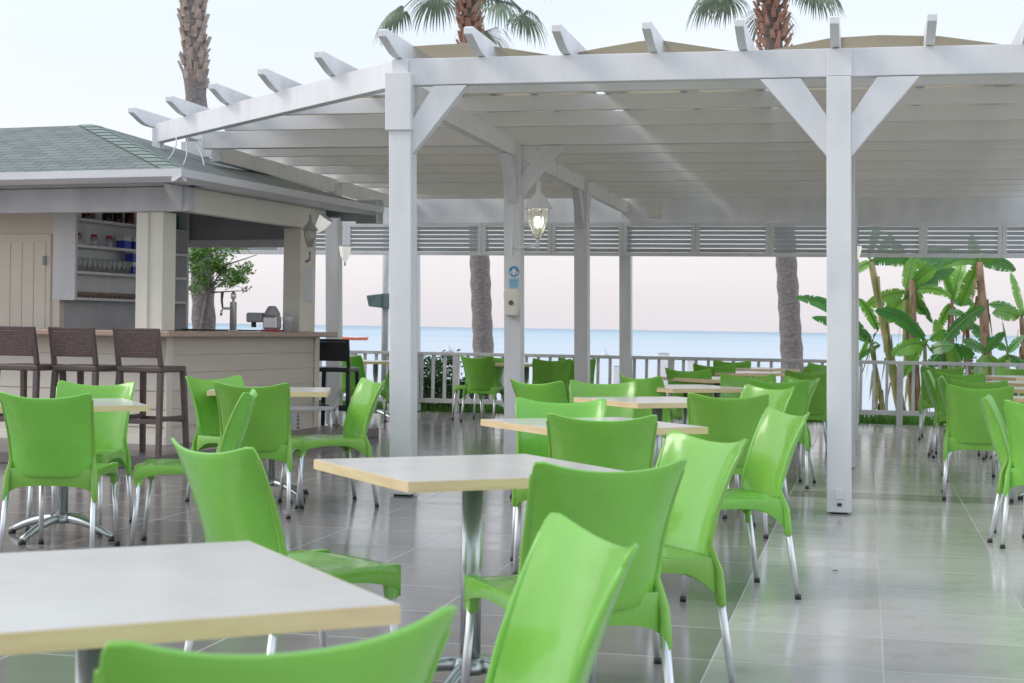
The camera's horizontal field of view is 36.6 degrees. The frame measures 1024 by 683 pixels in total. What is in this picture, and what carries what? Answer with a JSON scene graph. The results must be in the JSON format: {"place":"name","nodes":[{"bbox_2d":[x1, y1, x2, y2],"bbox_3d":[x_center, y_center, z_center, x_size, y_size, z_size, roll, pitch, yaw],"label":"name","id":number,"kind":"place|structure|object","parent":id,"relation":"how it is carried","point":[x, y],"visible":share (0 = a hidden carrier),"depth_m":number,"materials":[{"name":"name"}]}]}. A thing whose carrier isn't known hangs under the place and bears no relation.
{"place":"outdoors","nodes":[
{"label":"outdoors","id":0,"kind":"place"},
{"bbox_2d":[189,247,256,328],"bbox_3d":[-4.141,-0.293,21.506,1.196,2.686,0.875,1,1,-7],"label":"tree","id":1,"kind":"object","parent":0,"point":[216,264],"visible":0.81,"depth_m":21.39,"materials":[{"name":"green plant"}]},
{"bbox_2d":[0,410,1023,682],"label":"terrace floor","id":2,"kind":"structure","parent":0,"point":[924,584],"depth_m":8.13,"materials":[{"name":"tile"}]},
{"bbox_2d":[0,392,119,552],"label":"cafe chair","id":3,"kind":"object","parent":2,"relation":"on","point":[51,441],"visible":1,"depth_m":7.80,"materials":[{"name":"green plastic"}]},
{"bbox_2d":[0,398,149,544],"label":"cafe table","id":4,"kind":"object","parent":2,"relation":"on","point":[61,515],"visible":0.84,"depth_m":8.55,"materials":[{"name":"silver metal"}]},
{"bbox_2d":[25,380,134,534],"bbox_3d":[-2.512,0.662,9.043,0.497,0.844,0.638,1,1,2],"label":"cafe chair","id":5,"kind":"object","parent":2,"relation":"on","point":[111,429],"visible":0.55,"depth_m":9.24,"materials":[{"name":"green plastic"}]},
{"bbox_2d":[0,425,378,467],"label":"bar platform","id":6,"kind":"structure","parent":2,"relation":"on","point":[168,452],"depth_m":13.56,"materials":[{"name":"tile"}]},
{"bbox_2d":[0,326,66,421],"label":"bar stool","id":7,"kind":"object","parent":6,"relation":"on","point":[18,340],"visible":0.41,"depth_m":12.61,"materials":[{"name":"brown plastic"}]},
{"bbox_2d":[48,327,123,397],"bbox_3d":[-3.519,0.408,12.832,0.460,1.050,0.501,1,1,18],"label":"bar stool","id":8,"kind":"object","parent":6,"relation":"on","point":[73,341],"visible":0.52,"depth_m":12.62,"materials":[{"name":"brown plastic"}]},
{"bbox_2d":[113,328,188,457],"bbox_3d":[-2.991,0.416,12.832,0.460,1.050,0.501,1,1,18],"label":"bar stool","id":9,"kind":"object","parent":6,"relation":"on","point":[138,342],"visible":0.9,"depth_m":12.64,"materials":[{"name":"brown plastic"}]},
{"bbox_2d":[0,124,383,445],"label":"bar building","id":10,"kind":"structure","parent":6,"relation":"on","point":[47,173],"depth_m":14.70,"materials":[{"name":"beige wood"}]},
{"bbox_2d":[0,234,51,328],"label":"door","id":11,"kind":"structure","parent":10,"relation":"in","point":[25,259],"depth_m":15.42,"materials":[{"name":"paint"}]},
{"bbox_2d":[53,212,189,303],"bbox_3d":[-4.028,-0.919,16.137,0.255,1.020,2.075,1,1,20],"label":"shelf unit","id":12,"kind":"object","parent":10,"relation":"attached to","point":[69,280],"visible":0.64,"depth_m":15.76,"materials":[{"name":"white paint"}]},
{"bbox_2d":[116,236,130,248],"bbox_3d":[-4.015,-1.023,16.029,0.100,0.125,0.120,1,1,20],"label":"carton pack","id":13,"kind":"object","parent":12,"relation":"on","point":[123,241],"visible":0.93,"depth_m":15.98,"materials":[{"name":"blue cardboard"}]},
{"bbox_2d":[220,292,237,330],"bbox_3d":[-2.758,-0.294,15.114,0.182,0.385,0.098,1,1,3],"label":"beer tap","id":14,"kind":"object","parent":10,"relation":"on","point":[232,308],"visible":0.94,"depth_m":15.09,"materials":[{"name":"silver metal"}]},
{"bbox_2d":[175,239,283,328],"bbox_3d":[-2.984,-0.617,16.896,1.545,0.985,0.049,1,1,20],"label":"window frame","id":15,"kind":"structure","parent":10,"relation":"in","point":[181,310],"depth_m":16.97,"materials":[{"name":"white paint"}]},
{"bbox_2d":[246,306,292,331],"bbox_3d":[-2.474,-0.233,15.854,0.495,0.260,0.170,1,1,13],"label":"coffee machine","id":16,"kind":"object","parent":10,"relation":"on","point":[270,318],"visible":0.98,"depth_m":15.79,"materials":[{"name":"silver plastic"}]},
{"bbox_2d":[303,268,314,301],"bbox_3d":[-2.069,-0.576,15.800,0.100,0.340,0.060,1,1,13],"label":"junction box","id":17,"kind":"object","parent":10,"relation":"attached to","point":[308,287],"visible":1,"depth_m":15.77,"materials":[{"name":"white paint"}]},
{"bbox_2d":[302,215,317,262],"bbox_3d":[-2.053,-1.045,15.750,0.160,0.488,0.160,1,1,35],"label":"wall lantern","id":18,"kind":"object","parent":10,"relation":"attached to","point":[309,229],"depth_m":15.71,"materials":[{"name":"grey glass"}]},
{"bbox_2d":[316,213,332,233],"bbox_3d":[-1.967,-1.179,15.904,0.158,0.236,0.158,37,8,10],"label":"wall uplight","id":19,"kind":"object","parent":10,"relation":"attached to","point":[323,222],"depth_m":15.85,"materials":[{"name":"white"}]},
{"bbox_2d":[290,398,338,434],"bbox_3d":[-2.068,0.773,15.334,1.048,0.319,2.388,1,1,32],"label":"foot barrier","id":20,"kind":"object","parent":6,"relation":"on","point":[295,420],"visible":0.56,"depth_m":14.85,"materials":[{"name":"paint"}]},
{"bbox_2d":[129,389,256,546],"bbox_3d":[-1.700,0.681,8.336,0.637,0.844,0.497,1,1,-4],"label":"cafe chair","id":21,"kind":"object","parent":2,"relation":"on","point":[234,431],"visible":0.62,"depth_m":8.16,"materials":[{"name":"green plastic"}]},
{"bbox_2d":[0,541,400,682],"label":"cafe table","id":22,"kind":"object","parent":2,"relation":"on","point":[87,605],"visible":1,"depth_m":2.55,"materials":[{"name":"laminate"}]},
{"bbox_2d":[185,375,291,503],"bbox_3d":[-1.844,0.660,10.429,0.637,0.844,0.497,1,1,42],"label":"cafe chair","id":23,"kind":"object","parent":2,"relation":"on","point":[207,434],"visible":0.41,"depth_m":10.49,"materials":[{"name":"green plastic"}]},
{"bbox_2d":[214,381,303,518],"bbox_3d":[-1.591,0.670,9.814,0.497,0.844,0.638,1,1,4],"label":"cafe chair","id":24,"kind":"object","parent":2,"relation":"on","point":[267,434],"visible":0.72,"depth_m":9.59,"materials":[{"name":"green plastic"}]},
{"bbox_2d":[207,386,330,500],"bbox_3d":[-1.676,0.705,10.757,0.800,0.750,0.800,1,1,-5],"label":"cafe table","id":25,"kind":"object","parent":2,"relation":"on","point":[299,392],"visible":0.32,"depth_m":10.71,"materials":[{"name":"beige metal"}]},
{"bbox_2d":[93,604,456,682],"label":"cafe chair","id":26,"kind":"object","parent":2,"relation":"on","point":[412,653],"visible":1,"depth_m":1.83,"materials":[{"name":"green plastic"}]},
{"bbox_2d":[171,437,400,653],"bbox_3d":[-0.709,0.727,4.858,0.638,0.844,0.497,0,1,-42],"label":"cafe chair","id":27,"kind":"object","parent":2,"relation":"on","point":[232,494],"visible":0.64,"depth_m":4.63,"materials":[{"name":"green plastic"}]},
{"bbox_2d":[278,377,384,508],"bbox_3d":[-1.200,0.671,10.398,0.638,0.844,0.497,1,1,-24],"label":"cafe chair","id":28,"kind":"object","parent":2,"relation":"on","point":[362,406],"visible":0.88,"depth_m":10.47,"materials":[{"name":"green plastic"}]},
{"bbox_2d":[319,339,359,424],"bbox_3d":[-1.940,0.496,17.040,0.460,1.050,0.501,1,1,10],"label":"bar stool","id":29,"kind":"object","parent":2,"relation":"on","point":[334,349],"visible":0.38,"depth_m":16.82,"materials":[{"name":"grey plastic"}]},
{"bbox_2d":[343,355,385,421],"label":"cafe chair","id":30,"kind":"object","parent":2,"relation":"on","point":[356,361],"visible":0.16,"depth_m":18.96,"materials":[{"name":"green plastic"}]},
{"bbox_2d":[350,370,389,420],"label":"cafe chair","id":31,"kind":"object","parent":2,"relation":"on","point":[385,393],"visible":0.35,"depth_m":18.38,"materials":[{"name":"green plastic"}]},
{"bbox_2d":[363,360,388,417],"bbox_3d":[-1.756,0.624,19.906,0.800,0.750,0.800,1,1,0],"label":"cafe table","id":32,"kind":"object","parent":2,"relation":"on","point":[375,363],"visible":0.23,"depth_m":19.87,"materials":[{"name":"silver metal"}]},
{"bbox_2d":[314,454,622,682],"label":"cafe table","id":33,"kind":"object","parent":2,"relation":"on","point":[471,477],"visible":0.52,"depth_m":4.99,"materials":[{"name":"silver metal"}]},
{"bbox_2d":[452,356,503,419],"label":"cafe chair","id":34,"kind":"object","parent":2,"relation":"on","point":[499,370],"visible":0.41,"depth_m":20.01,"materials":[{"name":"green plastic"}]},
{"bbox_2d":[460,355,503,420],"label":"cafe chair","id":35,"kind":"object","parent":2,"relation":"on","point":[480,375],"visible":0.89,"depth_m":19.61,"materials":[{"name":"green plastic"}]},
{"bbox_2d":[495,363,531,383],"bbox_3d":[0.181,0.655,19.806,0.800,0.750,0.800,1,1,0],"label":"cafe table","id":36,"kind":"object","parent":2,"relation":"on","point":[526,371],"visible":0.06,"depth_m":19.77,"materials":[{"name":"silver metal"}]},
{"bbox_2d":[510,379,567,496],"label":"cafe chair","id":37,"kind":"object","parent":2,"relation":"on","point":[553,392],"visible":0.16,"depth_m":10.72,"materials":[{"name":"green plastic"}]},
{"bbox_2d":[532,358,571,402],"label":"cafe chair","id":38,"kind":"object","parent":2,"relation":"on","point":[544,371],"visible":0.45,"depth_m":18.60,"materials":[{"name":"green plastic"}]},
{"bbox_2d":[510,397,606,574],"bbox_3d":[0.237,0.717,7.743,0.497,0.844,0.637,1,1,2],"label":"cafe chair","id":39,"kind":"object","parent":2,"relation":"on","point":[535,444],"visible":0.3,"depth_m":7.98,"materials":[{"name":"green plastic"}]},
{"bbox_2d":[485,512,639,682],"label":"cafe chair","id":40,"kind":"object","parent":2,"relation":"on","point":[564,596],"visible":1,"depth_m":2.91,"materials":[{"name":"green plastic"}]},
{"bbox_2d":[461,458,687,682],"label":"cafe chair","id":41,"kind":"object","parent":2,"relation":"on","point":[625,508],"visible":0.68,"depth_m":4.30,"materials":[{"name":"green plastic"}]},
{"bbox_2d":[128,13,1023,513],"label":"pergola","id":42,"kind":"object","parent":2,"relation":"on","point":[476,137],"visible":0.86,"depth_m":14.08,"materials":[{"name":"white paint"}]},
{"bbox_2d":[339,245,350,265],"bbox_3d":[-1.972,-1.013,18.300,0.146,0.236,0.146,1,1,-10],"label":"wall uplight","id":43,"kind":"object","parent":42,"relation":"attached to","point":[344,250],"depth_m":18.25,"materials":[{"name":"white"}]},
{"bbox_2d":[503,289,520,317],"bbox_3d":[0.002,-0.355,14.343,0.156,0.265,0.109,1,1,13],"label":"soap dispenser","id":44,"kind":"object","parent":42,"relation":"attached to","point":[512,299],"visible":1,"depth_m":14.30,"materials":[{"name":"beige paint"}]},
{"bbox_2d":[509,278,518,288],"bbox_3d":[0.018,-0.539,14.392,0.096,0.100,0.005,1,1,13],"label":"notice","id":45,"kind":"object","parent":42,"relation":"attached to","point":[513,283],"visible":1,"depth_m":14.39,"materials":[{"name":"blue"}]},
{"bbox_2d":[510,181,552,255],"bbox_3d":[0.186,-1.107,13.933,0.365,0.670,0.249,1,1,35],"label":"post lantern","id":46,"kind":"object","parent":42,"relation":"attached to","point":[538,206],"visible":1,"depth_m":13.86,"materials":[{"name":"clear glass"}]},
{"bbox_2d":[648,198,663,217],"bbox_3d":[1.881,-1.746,20.231,0.200,0.263,0.100,1,1,13],"label":"ceiling light","id":47,"kind":"object","parent":42,"relation":"hanging from","point":[655,213],"visible":1,"depth_m":20.19,"materials":[{"name":"beige paint"}]},
{"bbox_2d":[558,358,595,384],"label":"cafe chair","id":48,"kind":"object","parent":2,"relation":"on","point":[592,367],"visible":0.14,"depth_m":19.21,"materials":[{"name":"green plastic"}]},
{"bbox_2d":[481,417,707,580],"bbox_3d":[0.378,0.766,7.457,0.800,0.750,0.800,1,1,-27],"label":"cafe table","id":49,"kind":"object","parent":2,"relation":"on","point":[534,425],"visible":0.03,"depth_m":7.34,"materials":[{"name":"beige wood"}]},
{"bbox_2d":[546,413,657,470],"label":"cafe chair","id":50,"kind":"object","parent":2,"relation":"on","point":[626,445],"visible":0.26,"depth_m":6.59,"materials":[{"name":"green plastic"}]},
{"bbox_2d":[569,380,636,418],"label":"cafe chair","id":51,"kind":"object","parent":2,"relation":"on","point":[584,389],"visible":0.23,"depth_m":10.91,"materials":[{"name":"green plastic"}]},
{"bbox_2d":[573,396,686,467],"bbox_3d":[0.938,0.752,10.057,0.800,0.750,0.800,1,1,-27],"label":"cafe table","id":52,"kind":"object","parent":2,"relation":"on","point":[657,405],"visible":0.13,"depth_m":10.00,"materials":[{"name":"beige wood"}]},
{"bbox_2d":[619,374,681,438],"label":"cafe chair","id":53,"kind":"object","parent":2,"relation":"on","point":[647,387],"visible":0.23,"depth_m":12.21,"materials":[{"name":"green plastic"}]},
{"bbox_2d":[589,430,747,682],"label":"cafe chair","id":54,"kind":"object","parent":2,"relation":"on","point":[689,548],"visible":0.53,"depth_m":5.33,"materials":[{"name":"green plastic"}]},
{"bbox_2d":[319,350,1023,424],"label":"fence","id":55,"kind":"object","parent":2,"relation":"on","point":[899,412],"visible":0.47,"depth_m":21.03,"materials":[{"name":"paint"}]},
{"bbox_2d":[665,368,712,419],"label":"cafe chair","id":56,"kind":"object","parent":2,"relation":"on","point":[671,374],"visible":0.21,"depth_m":14.80,"materials":[{"name":"green plastic"}]},
{"bbox_2d":[662,377,720,397],"bbox_3d":[1.969,0.726,14.907,0.800,0.750,0.800,1,1,-27],"label":"cafe table","id":57,"kind":"object","parent":2,"relation":"on","point":[715,381],"visible":0.06,"depth_m":14.67,"materials":[{"name":"beige metal"}]},
{"bbox_2d":[656,384,743,434],"bbox_3d":[1.409,0.738,12.507,0.800,0.750,0.800,1,1,-27],"label":"cafe table","id":58,"kind":"object","parent":2,"relation":"on","point":[684,389],"visible":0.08,"depth_m":12.22,"materials":[{"name":"beige wood"}]},
{"bbox_2d":[693,363,735,396],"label":"cafe chair","id":59,"kind":"object","parent":2,"relation":"on","point":[731,368],"visible":0.13,"depth_m":16.95,"materials":[{"name":"green plastic"}]},
{"bbox_2d":[687,392,768,537],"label":"cafe chair","id":60,"kind":"object","parent":2,"relation":"on","point":[727,420],"visible":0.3,"depth_m":8.99,"materials":[{"name":"green plastic"}]},
{"bbox_2d":[713,360,750,376],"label":"cafe chair","id":61,"kind":"object","parent":2,"relation":"on","point":[745,364],"visible":0.12,"depth_m":19.36,"materials":[{"name":"green plastic"}]},
{"bbox_2d":[680,407,809,601],"bbox_3d":[1.009,0.734,7.141,0.638,0.844,0.497,1,1,-14],"label":"cafe chair","id":62,"kind":"object","parent":2,"relation":"on","point":[774,442],"visible":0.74,"depth_m":7.23,"materials":[{"name":"green plastic"}]},
{"bbox_2d":[720,373,775,397],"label":"cafe chair","id":63,"kind":"object","parent":2,"relation":"on","point":[731,380],"visible":0.22,"depth_m":13.22,"materials":[{"name":"green plastic"}]},
{"bbox_2d":[715,371,784,376],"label":"cafe table","id":64,"kind":"object","parent":2,"relation":"on","point":[746,373],"visible":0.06,"depth_m":16.88,"materials":[{"name":"beige metal"}]},
{"bbox_2d":[723,384,794,518],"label":"cafe chair","id":65,"kind":"object","parent":2,"relation":"on","point":[779,400],"visible":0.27,"depth_m":10.38,"materials":[{"name":"green plastic"}]},
{"bbox_2d":[736,367,799,376],"bbox_3d":[2.989,0.705,19.206,0.800,0.750,0.800,1,1,-27],"label":"cafe table","id":66,"kind":"object","parent":2,"relation":"on","point":[761,369],"visible":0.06,"depth_m":18.89,"materials":[{"name":"beige metal"}]},
{"bbox_2d":[747,378,809,488],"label":"cafe chair","id":67,"kind":"object","parent":2,"relation":"on","point":[797,405],"visible":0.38,"depth_m":11.90,"materials":[{"name":"green plastic"}]},
{"bbox_2d":[782,376,819,482],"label":"cafe chair","id":68,"kind":"object","parent":2,"relation":"on","point":[812,383],"visible":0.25,"depth_m":12.38,"materials":[{"name":"green plastic"}]},
{"bbox_2d":[785,370,826,453],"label":"cafe chair","id":69,"kind":"object","parent":2,"relation":"on","point":[817,409],"visible":0.28,"depth_m":14.82,"materials":[{"name":"green plastic"}]},
{"bbox_2d":[802,366,826,444],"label":"cafe chair","id":70,"kind":"object","parent":2,"relation":"on","point":[806,369],"visible":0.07,"depth_m":16.30,"materials":[{"name":"green plastic"}]},
{"bbox_2d":[918,366,963,439],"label":"cafe chair","id":71,"kind":"object","parent":2,"relation":"on","point":[925,402],"visible":0.43,"depth_m":17.71,"materials":[{"name":"green plastic"}]},
{"bbox_2d":[937,376,951,468],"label":"cafe chair","id":72,"kind":"object","parent":2,"relation":"on","point":[942,382],"visible":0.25,"depth_m":13.25,"materials":[{"name":"green plastic"}]},
{"bbox_2d":[923,370,987,457],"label":"cafe chair","id":73,"kind":"object","parent":2,"relation":"on","point":[929,379],"visible":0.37,"depth_m":15.42,"materials":[{"name":"green plastic"}]},
{"bbox_2d":[932,372,985,459],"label":"cafe chair","id":74,"kind":"object","parent":2,"relation":"on","point":[940,412],"visible":0.48,"depth_m":15.10,"materials":[{"name":"green plastic"}]},
{"bbox_2d":[941,379,1007,481],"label":"cafe chair","id":75,"kind":"object","parent":2,"relation":"on","point":[999,384],"visible":0.19,"depth_m":12.57,"materials":[{"name":"green plastic"}]},
{"bbox_2d":[941,384,1013,501],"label":"cafe chair","id":76,"kind":"object","parent":2,"relation":"on","point":[966,428],"visible":0.68,"depth_m":11.25,"materials":[{"name":"green plastic"}]},
{"bbox_2d":[980,394,1008,542],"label":"cafe chair","id":77,"kind":"object","parent":2,"relation":"on","point":[996,428],"visible":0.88,"depth_m":9.01,"materials":[{"name":"green plastic"}]},
{"bbox_2d":[985,375,1023,395],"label":"cafe table","id":78,"kind":"object","parent":2,"relation":"on","point":[1009,377],"visible":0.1,"depth_m":16.97,"materials":[{"name":"beige metal"}]},
{"bbox_2d":[985,381,1023,457],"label":"cafe table","id":79,"kind":"object","parent":2,"relation":"on","point":[1016,383],"visible":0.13,"depth_m":14.94,"materials":[{"name":"beige wood"}]},
{"bbox_2d":[995,366,1023,403],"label":"cafe chair","id":80,"kind":"object","parent":2,"relation":"on","point":[1002,371],"visible":0.16,"depth_m":18.05,"materials":[{"name":"green plastic"}]},
{"bbox_2d":[1000,400,1023,548],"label":"cafe chair","id":81,"kind":"object","parent":2,"relation":"on","point":[1014,415],"visible":1,"depth_m":8.74,"materials":[{"name":"green plastic"}]},
{"bbox_2d":[1013,396,1023,498],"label":"cafe table","id":82,"kind":"object","parent":2,"relation":"on","point":[1018,399],"visible":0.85,"depth_m":11.32,"materials":[{"name":"beige metal"}]},
{"bbox_2d":[0,0,1023,335],"label":"sky","id":83,"kind":"structure","parent":0,"point":[63,62],"materials":[{"name":"white"}]},
{"bbox_2d":[188,323,1021,416],"bbox_3d":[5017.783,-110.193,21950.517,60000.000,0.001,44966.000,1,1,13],"label":"sea","id":84,"kind":"structure","parent":0,"point":[726,344],"depth_m":253.96,"materials":[{"name":"liquid"}]},
{"bbox_2d":[319,399,945,425],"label":"grass","id":85,"kind":"structure","parent":0,"point":[875,419],"depth_m":21.45,"materials":[{"name":"green plant"}]},
{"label":"beach","id":86,"kind":"structure","parent":0,"visible":0},
{"bbox_2d":[372,0,550,405],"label":"palm tree","id":87,"kind":"object","parent":86,"relation":"on","point":[471,14],"visible":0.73,"depth_m":26.88,"materials":[{"name":"green plant"}]},
{"bbox_2d":[613,365,618,383],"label":"beach pillar","id":88,"kind":"structure","parent":86,"relation":"on","point":[615,374],"depth_m":29.94,"materials":[{"name":"white paint"}]},
{"bbox_2d":[658,352,670,393],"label":"beach pillar","id":89,"kind":"structure","parent":86,"relation":"on","point":[664,364],"depth_m":31.89,"materials":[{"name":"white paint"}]},
{"bbox_2d":[686,0,845,372],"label":"palm tree","id":90,"kind":"object","parent":86,"relation":"on","point":[770,26],"visible":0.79,"depth_m":26.37,"materials":[{"name":"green plant"}]},
{"bbox_2d":[889,244,950,388],"bbox_3d":[6.155,-0.161,23.338,1.407,2.722,0.461,1,1,-16],"label":"banana plant","id":91,"kind":"object","parent":86,"relation":"on","point":[919,264],"visible":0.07,"depth_m":23.34,"materials":[{"name":"green plant"}]},
{"bbox_2d":[938,264,973,344],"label":"banana plant","id":92,"kind":"object","parent":86,"relation":"on","point":[953,284],"visible":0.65,"depth_m":23.34,"materials":[{"name":"green plant"}]},
{"bbox_2d":[989,273,1023,359],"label":"banana plant","id":93,"kind":"object","parent":86,"relation":"on","point":[1007,311],"visible":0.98,"depth_m":22.77,"materials":[{"name":"green plant"}]},
{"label":"garden bed","id":94,"kind":"structure","parent":0,"visible":0},
{"bbox_2d":[176,0,215,328],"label":"palm tree","id":95,"kind":"object","parent":94,"relation":"on","point":[193,16],"visible":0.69,"depth_m":22.86,"materials":[{"name":"brown plant"}]},
{"bbox_2d":[367,230,388,403],"bbox_3d":[-1.929,-0.381,22.983,0.406,2.900,0.258,1,1,13],"label":"flood light pole","id":96,"kind":"object","parent":94,"relation":"on","point":[379,300],"visible":0.68,"depth_m":22.96,"materials":[{"name":"metal"}]},
{"bbox_2d":[421,349,476,411],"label":"bush","id":97,"kind":"object","parent":94,"relation":"on","point":[427,368],"visible":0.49,"depth_m":22.31,"materials":[{"name":"green plant"}]},
{"bbox_2d":[795,295,887,416],"bbox_3d":[4.671,0.311,22.136,1.439,1.933,0.558,1,1,-21],"label":"banana plant","id":98,"kind":"object","parent":94,"relation":"on","point":[864,334],"visible":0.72,"depth_m":22.16,"materials":[{"name":"green plant"}]},
{"bbox_2d":[859,235,908,410],"bbox_3d":[5.346,-0.357,22.495,0.856,3.122,0.523,0,1,-41],"label":"banana plant","id":99,"kind":"object","parent":94,"relation":"on","point":[870,263],"visible":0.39,"depth_m":22.55,"materials":[{"name":"green plant"}]},
{"bbox_2d":[866,253,954,410],"bbox_3d":[5.894,-0.063,22.993,1.386,2.522,0.436,1,1,5],"label":"banana plant","id":100,"kind":"object","parent":94,"relation":"on","point":[889,296],"visible":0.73,"depth_m":22.92,"materials":[{"name":"green plant"}]},
{"bbox_2d":[874,307,954,416],"bbox_3d":[5.667,0.357,22.122,1.130,1.679,0.533,1,1,-6],"label":"banana plant","id":101,"kind":"object","parent":94,"relation":"on","point":[916,346],"visible":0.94,"depth_m":22.04,"materials":[{"name":"green plant"}]},
{"bbox_2d":[906,260,957,410],"bbox_3d":[6.218,-0.039,22.810,0.628,2.482,0.824,1,1,40],"label":"banana plant","id":102,"kind":"object","parent":94,"relation":"on","point":[927,271],"visible":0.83,"depth_m":22.64,"materials":[{"name":"green plant"}]},
{"bbox_2d":[928,306,984,368],"bbox_3d":[6.320,0.379,22.218,0.744,1.801,0.509,1,1,-33],"label":"banana plant","id":103,"kind":"object","parent":94,"relation":"on","point":[958,352],"visible":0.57,"depth_m":22.24,"materials":[{"name":"green plant"}]},
{"bbox_2d":[948,303,980,374],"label":"banana plant","id":104,"kind":"object","parent":94,"relation":"on","point":[975,329],"visible":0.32,"depth_m":23.17,"materials":[{"name":"green plant"}]},
{"bbox_2d":[918,235,1015,380],"bbox_3d":[6.545,-0.178,22.568,1.491,2.786,0.464,1,1,-5],"label":"banana plant","id":105,"kind":"object","parent":94,"relation":"on","point":[973,276],"visible":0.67,"depth_m":22.47,"materials":[{"name":"green plant"}]},
{"bbox_2d":[962,331,1004,380],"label":"banana plant","id":106,"kind":"object","parent":94,"relation":"on","point":[993,341],"visible":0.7,"depth_m":21.97,"materials":[{"name":"green plant"}]},
{"bbox_2d":[986,320,1023,374],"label":"banana plant","id":107,"kind":"object","parent":94,"relation":"on","point":[1014,345],"visible":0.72,"depth_m":22.20,"materials":[{"name":"green plant"}]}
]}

